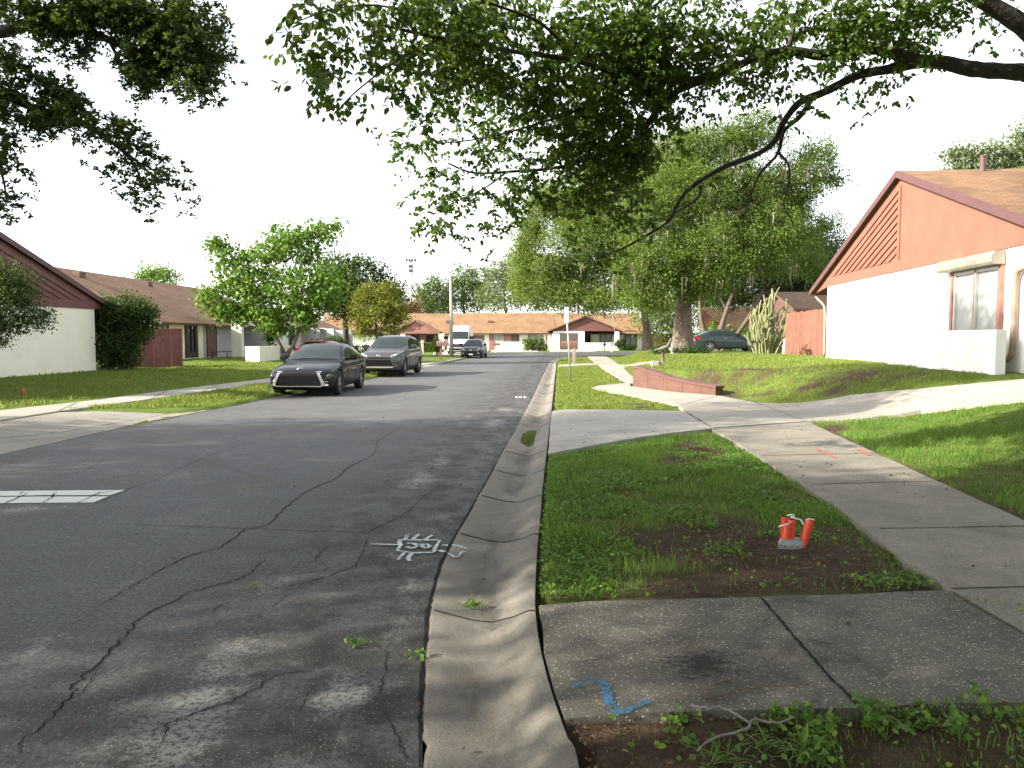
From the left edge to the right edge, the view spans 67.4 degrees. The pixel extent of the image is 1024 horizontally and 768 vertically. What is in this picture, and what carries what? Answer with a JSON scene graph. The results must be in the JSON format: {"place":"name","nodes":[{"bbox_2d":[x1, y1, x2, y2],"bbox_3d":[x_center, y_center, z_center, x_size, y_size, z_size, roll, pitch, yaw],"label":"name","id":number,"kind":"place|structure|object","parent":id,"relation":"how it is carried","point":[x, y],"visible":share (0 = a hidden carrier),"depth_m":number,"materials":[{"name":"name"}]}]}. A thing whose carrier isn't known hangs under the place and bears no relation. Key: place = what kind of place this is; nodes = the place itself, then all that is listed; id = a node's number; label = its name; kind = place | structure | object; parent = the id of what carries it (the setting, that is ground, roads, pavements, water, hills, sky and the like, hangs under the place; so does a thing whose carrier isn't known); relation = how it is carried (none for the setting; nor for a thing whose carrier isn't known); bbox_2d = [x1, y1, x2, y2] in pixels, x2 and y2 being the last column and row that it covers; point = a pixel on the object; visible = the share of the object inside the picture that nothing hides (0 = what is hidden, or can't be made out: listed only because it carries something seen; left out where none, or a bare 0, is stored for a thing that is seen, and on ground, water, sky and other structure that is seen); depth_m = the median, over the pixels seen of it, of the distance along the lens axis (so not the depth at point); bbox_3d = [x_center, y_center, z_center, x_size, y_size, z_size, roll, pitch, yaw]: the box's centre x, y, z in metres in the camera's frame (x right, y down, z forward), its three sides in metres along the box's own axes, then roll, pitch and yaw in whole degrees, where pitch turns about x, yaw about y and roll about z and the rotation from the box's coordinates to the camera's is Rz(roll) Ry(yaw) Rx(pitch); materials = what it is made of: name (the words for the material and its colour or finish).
{"place":"outdoors","nodes":[
{"label":"outdoors","id":0,"kind":"place"},
{"bbox_2d":[0,410,208,454],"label":"driveway","id":1,"kind":"structure","parent":0,"point":[26,433],"depth_m":13.41,"materials":[{"name":"concrete"}]},
{"bbox_2d":[0,378,270,420],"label":"pavement","id":2,"kind":"structure","parent":0,"point":[12,414],"depth_m":17.57,"materials":[{"name":"concrete"}]},
{"bbox_2d":[0,356,282,407],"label":"grass","id":3,"kind":"structure","parent":0,"point":[233,364],"depth_m":25.46,"materials":[{"name":"plant"}]},
{"bbox_2d":[66,372,393,409],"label":"grass","id":4,"kind":"structure","parent":0,"point":[228,394],"depth_m":18.71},
{"bbox_2d":[0,352,636,767],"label":"road","id":5,"kind":"structure","parent":0,"point":[126,640],"depth_m":5.25,"materials":[{"name":"asphalt"}]},
{"bbox_2d":[0,490,123,503],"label":"road marking","id":6,"kind":"object","parent":5,"relation":"on","point":[73,496],"visible":1,"depth_m":7.74,"materials":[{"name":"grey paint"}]},
{"bbox_2d":[270,343,365,394],"bbox_3d":[-5.720,-0.514,23.148,2.260,1.454,4.936,0,3,1],"label":"parked car","id":7,"kind":"object","parent":5,"relation":"on","point":[335,368],"visible":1,"depth_m":21.77,"materials":[{"name":"black paint"}]},
{"bbox_2d":[344,635,381,647],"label":"weed","id":8,"kind":"object","parent":5,"relation":"on","point":[353,641],"visible":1,"depth_m":3.98,"materials":[{"name":"green plant"}]},
{"bbox_2d":[361,334,422,375],"bbox_3d":[-5.181,-1.300,33.317,2.314,1.724,4.630,0,3,5],"label":"parked car","id":9,"kind":"object","parent":5,"relation":"on","point":[402,354],"visible":0.86,"depth_m":32.15,"materials":[{"name":"grey paint"}]},
{"bbox_2d":[376,534,446,560],"bbox_3d":[-0.750,1.240,5.898,0.540,0.001,0.710,-2,4,-34],"label":"spray mark","id":10,"kind":"object","parent":5,"relation":"on","point":[409,555],"visible":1,"depth_m":5.90,"materials":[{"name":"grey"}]},
{"bbox_2d":[460,339,486,357],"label":"parked car","id":11,"kind":"object","parent":5,"relation":"on","point":[474,347],"visible":1,"depth_m":60.72,"materials":[{"name":"blue paint"}]},
{"bbox_2d":[79,404,1015,749],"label":"fallen leaves","id":12,"kind":"object","parent":5,"relation":"on","point":[713,560],"depth_m":5.32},
{"bbox_2d":[421,358,461,365],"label":"pavement","id":13,"kind":"structure","parent":0,"point":[442,362],"depth_m":48.36,"materials":[{"name":"concrete"}]},
{"bbox_2d":[433,350,487,354],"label":"driveway","id":14,"kind":"structure","parent":0,"point":[445,352],"depth_m":75.40,"materials":[{"name":"concrete"}]},
{"bbox_2d":[443,326,473,353],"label":"van","id":15,"kind":"object","parent":14,"relation":"on","point":[462,334],"visible":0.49,"depth_m":73.42,"materials":[{"name":"white paint"}]},
{"bbox_2d":[0,350,1023,767],"bbox_3d":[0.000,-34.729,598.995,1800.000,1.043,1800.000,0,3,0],"label":"ground","id":16,"kind":"structure","parent":0,"point":[646,752],"depth_m":5.36,"materials":[{"name":"plant"}]},
{"bbox_2d":[0,252,61,349],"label":"tree","id":17,"kind":"object","parent":16,"relation":"on","point":[9,287],"visible":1,"depth_m":18.47,"materials":[{"name":"green plant"}]},
{"bbox_2d":[0,231,110,376],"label":"house","id":18,"kind":"structure","parent":16,"relation":"on","point":[68,345],"depth_m":27.79,"materials":[{"name":"beige paint"}]},
{"bbox_2d":[0,0,249,225],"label":"overhanging tree","id":19,"kind":"object","parent":16,"relation":"on","point":[172,37],"visible":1,"depth_m":10.70,"materials":[{"name":"green plant"}]},
{"bbox_2d":[91,286,167,369],"bbox_3d":[-15.825,-2.145,31.194,3.680,3.629,2.688,0,3,0],"label":"shrub","id":20,"kind":"object","parent":16,"relation":"on","point":[119,329],"visible":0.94,"depth_m":30.85,"materials":[{"name":"green plant"}]},
{"bbox_2d":[124,255,189,284],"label":"background tree","id":21,"kind":"object","parent":16,"relation":"on","point":[163,274],"visible":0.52,"depth_m":82.95,"materials":[{"name":"green plant"}]},
{"bbox_2d":[132,328,182,366],"bbox_3d":[-16.055,-1.514,34.509,0.166,2.049,2.663,2,4,34],"label":"board fence","id":22,"kind":"object","parent":16,"relation":"on","point":[167,351],"visible":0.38,"depth_m":34.80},
{"bbox_2d":[55,267,301,358],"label":"house","id":23,"kind":"structure","parent":16,"relation":"on","point":[182,312],"depth_m":47.17,"materials":[{"name":"beige paint"}]},
{"bbox_2d":[184,318,198,357],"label":"window","id":24,"kind":"structure","parent":23,"relation":"in","point":[190,332],"depth_m":45.03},
{"bbox_2d":[206,326,216,356],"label":"door","id":25,"kind":"structure","parent":23,"relation":"in","point":[211,336],"depth_m":47.83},
{"bbox_2d":[259,333,276,345],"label":"bush","id":26,"kind":"object","parent":16,"relation":"on","point":[269,340],"visible":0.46,"depth_m":47.31,"materials":[{"name":"green plant"}]},
{"bbox_2d":[245,345,293,362],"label":"patio wall","id":27,"kind":"structure","parent":16,"relation":"on","point":[253,354],"depth_m":42.25,"materials":[{"name":"beige paint"}]},
{"bbox_2d":[187,215,359,357],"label":"young tree","id":28,"kind":"object","parent":16,"relation":"on","point":[252,296],"visible":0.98,"depth_m":44.73,"materials":[{"name":"green plant"}]},
{"bbox_2d":[279,310,352,346],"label":"house","id":29,"kind":"structure","parent":16,"relation":"on","point":[326,328],"depth_m":65.86,"materials":[{"name":"beige paint"}]},
{"bbox_2d":[295,340,338,351],"bbox_3d":[-9.250,-1.457,37.981,2.200,1.440,4.200,0,3,4],"label":"parked car","id":30,"kind":"object","parent":16,"relation":"on","point":[305,342],"visible":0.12,"depth_m":36.25,"materials":[{"name":"red paint"}]},
{"bbox_2d":[311,334,353,344],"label":"bush","id":31,"kind":"object","parent":16,"relation":"on","point":[331,338],"visible":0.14,"depth_m":56.73,"materials":[{"name":"green plant"}]},
{"bbox_2d":[347,341,371,353],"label":"bush","id":32,"kind":"object","parent":16,"relation":"on","point":[356,346],"visible":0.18,"depth_m":46.70,"materials":[{"name":"green plant"}]},
{"bbox_2d":[289,244,434,344],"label":"shade tree","id":33,"kind":"object","parent":16,"relation":"on","point":[355,273],"visible":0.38,"depth_m":61.42,"materials":[{"name":"green plant"}]},
{"bbox_2d":[337,273,415,343],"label":"young tree","id":34,"kind":"object","parent":16,"relation":"on","point":[385,310],"visible":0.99,"depth_m":59.24,"materials":[{"name":"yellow plant"}]},
{"bbox_2d":[405,259,415,301],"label":"light tower","id":35,"kind":"structure","parent":16,"relation":"on","point":[410,266],"depth_m":163.66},
{"bbox_2d":[396,292,426,312],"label":"background tree","id":36,"kind":"object","parent":16,"relation":"on","point":[415,307],"visible":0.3,"depth_m":111.03,"materials":[{"name":"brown plant"}]},
{"bbox_2d":[419,342,435,351],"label":"hedge","id":37,"kind":"object","parent":16,"relation":"on","point":[427,346],"visible":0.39,"depth_m":83.95,"materials":[{"name":"green plant"}]},
{"bbox_2d":[405,270,462,312],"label":"background tree","id":38,"kind":"object","parent":16,"relation":"on","point":[428,292],"visible":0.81,"depth_m":120.59,"materials":[{"name":"green plant"}]},
{"bbox_2d":[431,336,442,354],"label":"bush","id":39,"kind":"object","parent":16,"relation":"on","point":[437,349],"visible":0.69,"depth_m":65.75,"materials":[{"name":"green plant"}]},
{"bbox_2d":[436,341,448,359],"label":"mailbox","id":40,"kind":"object","parent":16,"relation":"on","point":[442,343],"visible":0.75,"depth_m":52.89,"materials":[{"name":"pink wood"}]},
{"bbox_2d":[449,268,473,356],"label":"street lamp","id":41,"kind":"object","parent":16,"relation":"on","point":[451,352],"visible":0.96,"depth_m":61.28,"materials":[{"name":"metal"}]},
{"bbox_2d":[431,255,508,312],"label":"background tree","id":42,"kind":"object","parent":16,"relation":"on","point":[464,292],"visible":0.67,"depth_m":124.28,"materials":[{"name":"green plant"}]},
{"bbox_2d":[322,313,642,350],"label":"house","id":43,"kind":"structure","parent":16,"relation":"on","point":[594,334],"depth_m":94.85,"materials":[{"name":"beige paint"}]},
{"bbox_2d":[493,334,503,342],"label":"window","id":44,"kind":"structure","parent":43,"relation":"in","point":[496,337],"depth_m":94.77,"materials":[{"name":"grey"}]},
{"bbox_2d":[599,331,611,342],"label":"window","id":45,"kind":"structure","parent":43,"relation":"in","point":[603,338],"depth_m":94.82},
{"bbox_2d":[624,331,636,345],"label":"window","id":46,"kind":"structure","parent":43,"relation":"in","point":[629,339],"depth_m":94.82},
{"bbox_2d":[496,342,520,349],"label":"patio wall","id":47,"kind":"structure","parent":16,"relation":"on","point":[510,346],"depth_m":90.10,"materials":[{"name":"white paint"}]},
{"bbox_2d":[469,247,553,312],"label":"background tree","id":48,"kind":"object","parent":16,"relation":"on","point":[495,274],"visible":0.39,"depth_m":116.55,"materials":[{"name":"green plant"}]},
{"bbox_2d":[422,355,625,767],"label":"gutter","id":49,"kind":"object","parent":16,"relation":"on","point":[489,701],"visible":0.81,"depth_m":4.09,"materials":[{"name":"concrete"}]},
{"bbox_2d":[404,646,432,660],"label":"weed","id":50,"kind":"object","parent":49,"relation":"on","point":[418,654],"visible":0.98,"depth_m":3.83,"materials":[{"name":"green plant"}]},
{"bbox_2d":[446,593,487,608],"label":"weed","id":51,"kind":"object","parent":49,"relation":"on","point":[472,604],"visible":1,"depth_m":4.57,"materials":[{"name":"green plant"}]},
{"bbox_2d":[521,430,536,445],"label":"puddle","id":52,"kind":"object","parent":49,"relation":"on","point":[527,438],"visible":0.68,"depth_m":12.38,"materials":[{"name":"green liquid"}]},
{"bbox_2d":[521,337,537,350],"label":"bush","id":53,"kind":"object","parent":16,"relation":"on","point":[528,345],"visible":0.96,"depth_m":90.10,"materials":[{"name":"green plant"}]},
{"bbox_2d":[530,335,549,350],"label":"bush","id":54,"kind":"object","parent":16,"relation":"on","point":[541,342],"visible":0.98,"depth_m":90.10,"materials":[{"name":"green plant"}]},
{"bbox_2d":[564,307,570,381],"bbox_3d":[1.911,-1.232,26.255,0.271,2.780,0.073,0,3,0],"label":"street sign","id":55,"kind":"object","parent":16,"relation":"on","point":[566,318],"visible":0.9,"depth_m":26.21,"materials":[{"name":"metal"}]},
{"bbox_2d":[561,341,576,363],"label":"mailbox","id":56,"kind":"object","parent":16,"relation":"on","point":[571,343],"visible":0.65,"depth_m":43.82,"materials":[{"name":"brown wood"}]},
{"bbox_2d":[540,266,635,312],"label":"background tree","id":57,"kind":"object","parent":16,"relation":"on","point":[604,292],"visible":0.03,"depth_m":124.25,"materials":[{"name":"green plant"}]},
{"bbox_2d":[495,138,682,350],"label":"oak tree","id":58,"kind":"object","parent":16,"relation":"on","point":[533,268],"visible":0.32,"depth_m":63.88,"materials":[{"name":"green plant"}]},
{"bbox_2d":[554,357,676,409],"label":"grass","id":59,"kind":"structure","parent":16,"relation":"on","point":[589,372],"depth_m":21.34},
{"bbox_2d":[613,336,637,350],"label":"bush","id":60,"kind":"object","parent":16,"relation":"on","point":[622,346],"visible":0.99,"depth_m":91.63,"materials":[{"name":"green plant"}]},
{"bbox_2d":[263,0,1023,279],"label":"overhanging tree","id":61,"kind":"object","parent":16,"relation":"on","point":[622,66],"visible":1,"depth_m":8.16,"materials":[{"name":"green plant"}]},
{"bbox_2d":[654,338,672,361],"bbox_3d":[6.706,-1.424,33.976,0.889,1.229,0.253,0,3,0],"label":"garden statue","id":62,"kind":"object","parent":16,"relation":"on","point":[663,348],"visible":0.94,"depth_m":33.92,"materials":[{"name":"stone"}]},
{"bbox_2d":[652,333,693,347],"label":"bush","id":63,"kind":"object","parent":16,"relation":"on","point":[656,339],"visible":0.07,"depth_m":85.85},
{"bbox_2d":[631,366,724,395],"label":"retaining wall","id":64,"kind":"structure","parent":16,"relation":"on","point":[647,377],"depth_m":21.76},
{"bbox_2d":[648,343,710,354],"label":"bush","id":65,"kind":"object","parent":16,"relation":"on","point":[686,350],"visible":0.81,"depth_m":42.55,"materials":[{"name":"green plant"}]},
{"bbox_2d":[622,280,749,348],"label":"background tree","id":66,"kind":"object","parent":16,"relation":"on","point":[666,327],"visible":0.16,"depth_m":82.64,"materials":[{"name":"green plant"}]},
{"bbox_2d":[684,726,753,767],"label":"grass clump","id":67,"kind":"object","parent":16,"relation":"on","point":[717,752],"visible":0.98,"depth_m":2.77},
{"bbox_2d":[695,318,750,350],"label":"bush","id":68,"kind":"object","parent":16,"relation":"on","point":[744,331],"visible":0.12,"depth_m":59.67,"materials":[{"name":"green plant"}]},
{"bbox_2d":[693,329,754,351],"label":"parked car","id":69,"kind":"object","parent":16,"relation":"on","point":[713,339],"visible":0.7,"depth_m":49.56,"materials":[{"name":"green metal"}]},
{"bbox_2d":[536,430,918,601],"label":"grass","id":70,"kind":"structure","parent":16,"relation":"on","point":[711,479],"depth_m":7.12,"materials":[{"name":"plant"}]},
{"bbox_2d":[597,101,865,352],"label":"oak tree","id":71,"kind":"object","parent":16,"relation":"on","point":[692,267],"visible":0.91,"depth_m":42.92,"materials":[{"name":"green plant"}]},
{"bbox_2d":[703,307,761,350],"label":"house","id":72,"kind":"structure","parent":16,"relation":"on","point":[734,319],"depth_m":72.22,"materials":[{"name":"brown paint"}]},
{"bbox_2d":[536,432,938,599],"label":"weeds","id":73,"kind":"object","parent":16,"relation":"on","point":[614,483],"visible":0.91,"depth_m":6.62,"materials":[{"name":"green plant"}]},
{"bbox_2d":[690,703,796,751],"bbox_3d":[0.820,1.293,2.983,0.492,0.025,0.286,-2,4,-27],"label":"twig","id":74,"kind":"object","parent":16,"relation":"on","point":[732,712],"visible":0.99,"depth_m":2.94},
{"bbox_2d":[665,186,853,350],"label":"oak tree","id":75,"kind":"object","parent":16,"relation":"on","point":[733,302],"visible":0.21,"depth_m":59.06,"materials":[{"name":"green plant"}]},
{"bbox_2d":[731,720,800,759],"bbox_3d":[0.931,1.312,2.831,0.249,0.059,0.252,1,4,13],"label":"grass clump","id":76,"kind":"object","parent":16,"relation":"on","point":[764,738],"visible":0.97,"depth_m":2.83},
{"bbox_2d":[744,287,789,353],"bbox_3d":[11.908,-2.785,34.980,2.465,3.227,1.403,0,3,0],"label":"cactus","id":77,"kind":"object","parent":16,"relation":"on","point":[766,337],"visible":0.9,"depth_m":34.85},
{"bbox_2d":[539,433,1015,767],"bbox_3d":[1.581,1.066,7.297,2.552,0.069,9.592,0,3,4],"label":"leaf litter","id":78,"kind":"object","parent":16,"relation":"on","point":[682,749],"visible":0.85,"depth_m":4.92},
{"bbox_2d":[778,514,814,549],"bbox_3d":[2.040,1.109,5.556,0.271,0.338,0.149,0,3,0],"label":"conduit bundle","id":79,"kind":"object","parent":16,"relation":"on","point":[788,539],"visible":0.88,"depth_m":5.50,"materials":[{"name":"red plastic"}]},
{"bbox_2d":[612,350,982,402],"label":"grass","id":80,"kind":"structure","parent":16,"relation":"on","point":[702,360],"depth_m":21.96,"materials":[{"name":"plant"}]},
{"bbox_2d":[774,721,831,767],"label":"grass clump","id":81,"kind":"object","parent":16,"relation":"on","point":[804,745],"visible":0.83,"depth_m":2.81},
{"bbox_2d":[584,696,1023,767],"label":"weeds","id":82,"kind":"object","parent":16,"relation":"on","point":[804,716],"visible":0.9,"depth_m":2.95,"materials":[{"name":"green plant"}]},
{"bbox_2d":[785,309,825,356],"bbox_3d":[11.722,-1.879,30.736,0.165,2.109,5.631,0,3,6],"label":"board fence","id":83,"kind":"object","parent":16,"relation":"on","point":[803,328],"visible":0.68,"depth_m":30.38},
{"bbox_2d":[792,343,825,355],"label":"bush","id":84,"kind":"object","parent":16,"relation":"on","point":[805,352],"visible":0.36,"depth_m":29.57,"materials":[{"name":"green plant"}]},
{"bbox_2d":[808,708,846,736],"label":"weed","id":85,"kind":"object","parent":16,"relation":"on","point":[834,720],"visible":0.91,"depth_m":2.90,"materials":[{"name":"green plant"}]},
{"bbox_2d":[638,696,1023,767],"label":"grass","id":86,"kind":"structure","parent":16,"relation":"on","point":[964,740],"depth_m":2.85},
{"bbox_2d":[851,689,893,727],"bbox_3d":[1.381,1.268,2.987,0.107,0.142,0.167,-3,4,-36],"label":"weed","id":87,"kind":"object","parent":16,"relation":"on","point":[867,706],"visible":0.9,"depth_m":2.98,"materials":[{"name":"green plant"}]},
{"bbox_2d":[860,712,911,740],"bbox_3d":[1.412,1.291,2.902,0.176,0.107,0.133,2,4,26],"label":"weed","id":88,"kind":"object","parent":16,"relation":"on","point":[875,718],"visible":1,"depth_m":2.89,"materials":[{"name":"green plant"}]},
{"bbox_2d":[809,155,1023,372],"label":"house","id":89,"kind":"structure","parent":16,"relation":"on","point":[930,250],"depth_m":19.71,"materials":[{"name":"white paint"}]},
{"bbox_2d":[948,259,1005,330],"bbox_3d":[10.352,-1.841,17.152,0.110,1.660,2.240,0,3,5],"label":"window","id":90,"kind":"structure","parent":89,"relation":"in","point":[976,299],"depth_m":17.06,"materials":[{"name":"glass"}]},
{"bbox_2d":[885,330,1006,374],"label":"wall","id":91,"kind":"structure","parent":16,"relation":"on","point":[980,351],"depth_m":17.07,"materials":[{"name":"paint"}]},
{"bbox_2d":[942,706,979,738],"bbox_3d":[1.679,1.280,2.882,0.116,0.123,0.133,3,4,38],"label":"weed","id":92,"kind":"object","parent":16,"relation":"on","point":[961,720],"visible":1,"depth_m":2.88,"materials":[{"name":"green plant"}]},
{"bbox_2d":[933,109,1023,169],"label":"background tree","id":93,"kind":"object","parent":16,"relation":"on","point":[1006,156],"visible":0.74,"depth_m":60.54,"materials":[{"name":"green plant"}]},
{"bbox_2d":[962,681,1005,718],"bbox_3d":[1.845,1.265,3.042,0.128,0.132,0.179,0,3,0],"label":"weed","id":94,"kind":"object","parent":16,"relation":"on","point":[984,696],"visible":0.98,"depth_m":3.02,"materials":[{"name":"green plant"}]},
{"bbox_2d":[0,0,1023,336],"label":"sky","id":95,"kind":"structure","parent":0,"point":[254,158],"materials":[{"name":"white"}]},
{"bbox_2d":[491,350,537,352],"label":"path","id":96,"kind":"structure","parent":0,"point":[493,351],"depth_m":87.33,"materials":[{"name":"concrete"}]},
{"bbox_2d":[549,350,595,351],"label":"driveway","id":97,"kind":"structure","parent":0,"point":[570,351],"depth_m":87.34,"materials":[{"name":"concrete"}]},
{"bbox_2d":[588,356,632,382],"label":"pavement","id":98,"kind":"structure","parent":0,"point":[620,373],"depth_m":36.83,"materials":[{"name":"concrete"}]},
{"bbox_2d":[548,409,711,460],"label":"driveway","id":99,"kind":"structure","parent":0,"point":[591,428],"depth_m":12.72,"materials":[{"name":"concrete"}]},
{"bbox_2d":[591,383,717,405],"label":"pavement","id":100,"kind":"structure","parent":0,"point":[669,397],"depth_m":19.85,"materials":[{"name":"concrete"}]},
{"bbox_2d":[539,590,1023,729],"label":"driveway","id":101,"kind":"structure","parent":0,"point":[903,648],"depth_m":3.59,"materials":[{"name":"concrete"}]},
{"bbox_2d":[570,677,652,713],"bbox_3d":[0.401,1.298,3.216,0.204,0.004,0.333,-2,4,-35],"label":"spray mark","id":102,"kind":"object","parent":101,"relation":"on","point":[607,698],"visible":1,"depth_m":3.18,"materials":[{"name":"blue"}]},
{"bbox_2d":[705,679,809,699],"bbox_3d":[1.008,1.276,3.263,0.483,0.023,0.148,-1,4,-13],"label":"spray mark","id":103,"kind":"object","parent":101,"relation":"on","point":[710,687],"visible":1,"depth_m":3.23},
{"bbox_2d":[756,292,826,346],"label":"house","id":104,"kind":"structure","parent":0,"point":[800,301],"depth_m":53.55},
{"bbox_2d":[678,379,1023,428],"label":"path","id":105,"kind":"structure","parent":0,"point":[724,412],"depth_m":14.26,"materials":[{"name":"concrete"}]},
{"bbox_2d":[712,422,1023,634],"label":"pavement","id":106,"kind":"structure","parent":0,"point":[942,536],"depth_m":6.42,"materials":[{"name":"concrete"}]},
{"bbox_2d":[949,596,1023,610],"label":"weed","id":107,"kind":"object","parent":106,"relation":"on","point":[1020,608],"visible":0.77,"depth_m":4.22,"materials":[{"name":"green plant"}]},
{"bbox_2d":[812,398,1023,516],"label":"grass","id":108,"kind":"structure","parent":0,"point":[940,435],"depth_m":10.38,"materials":[{"name":"plant"}]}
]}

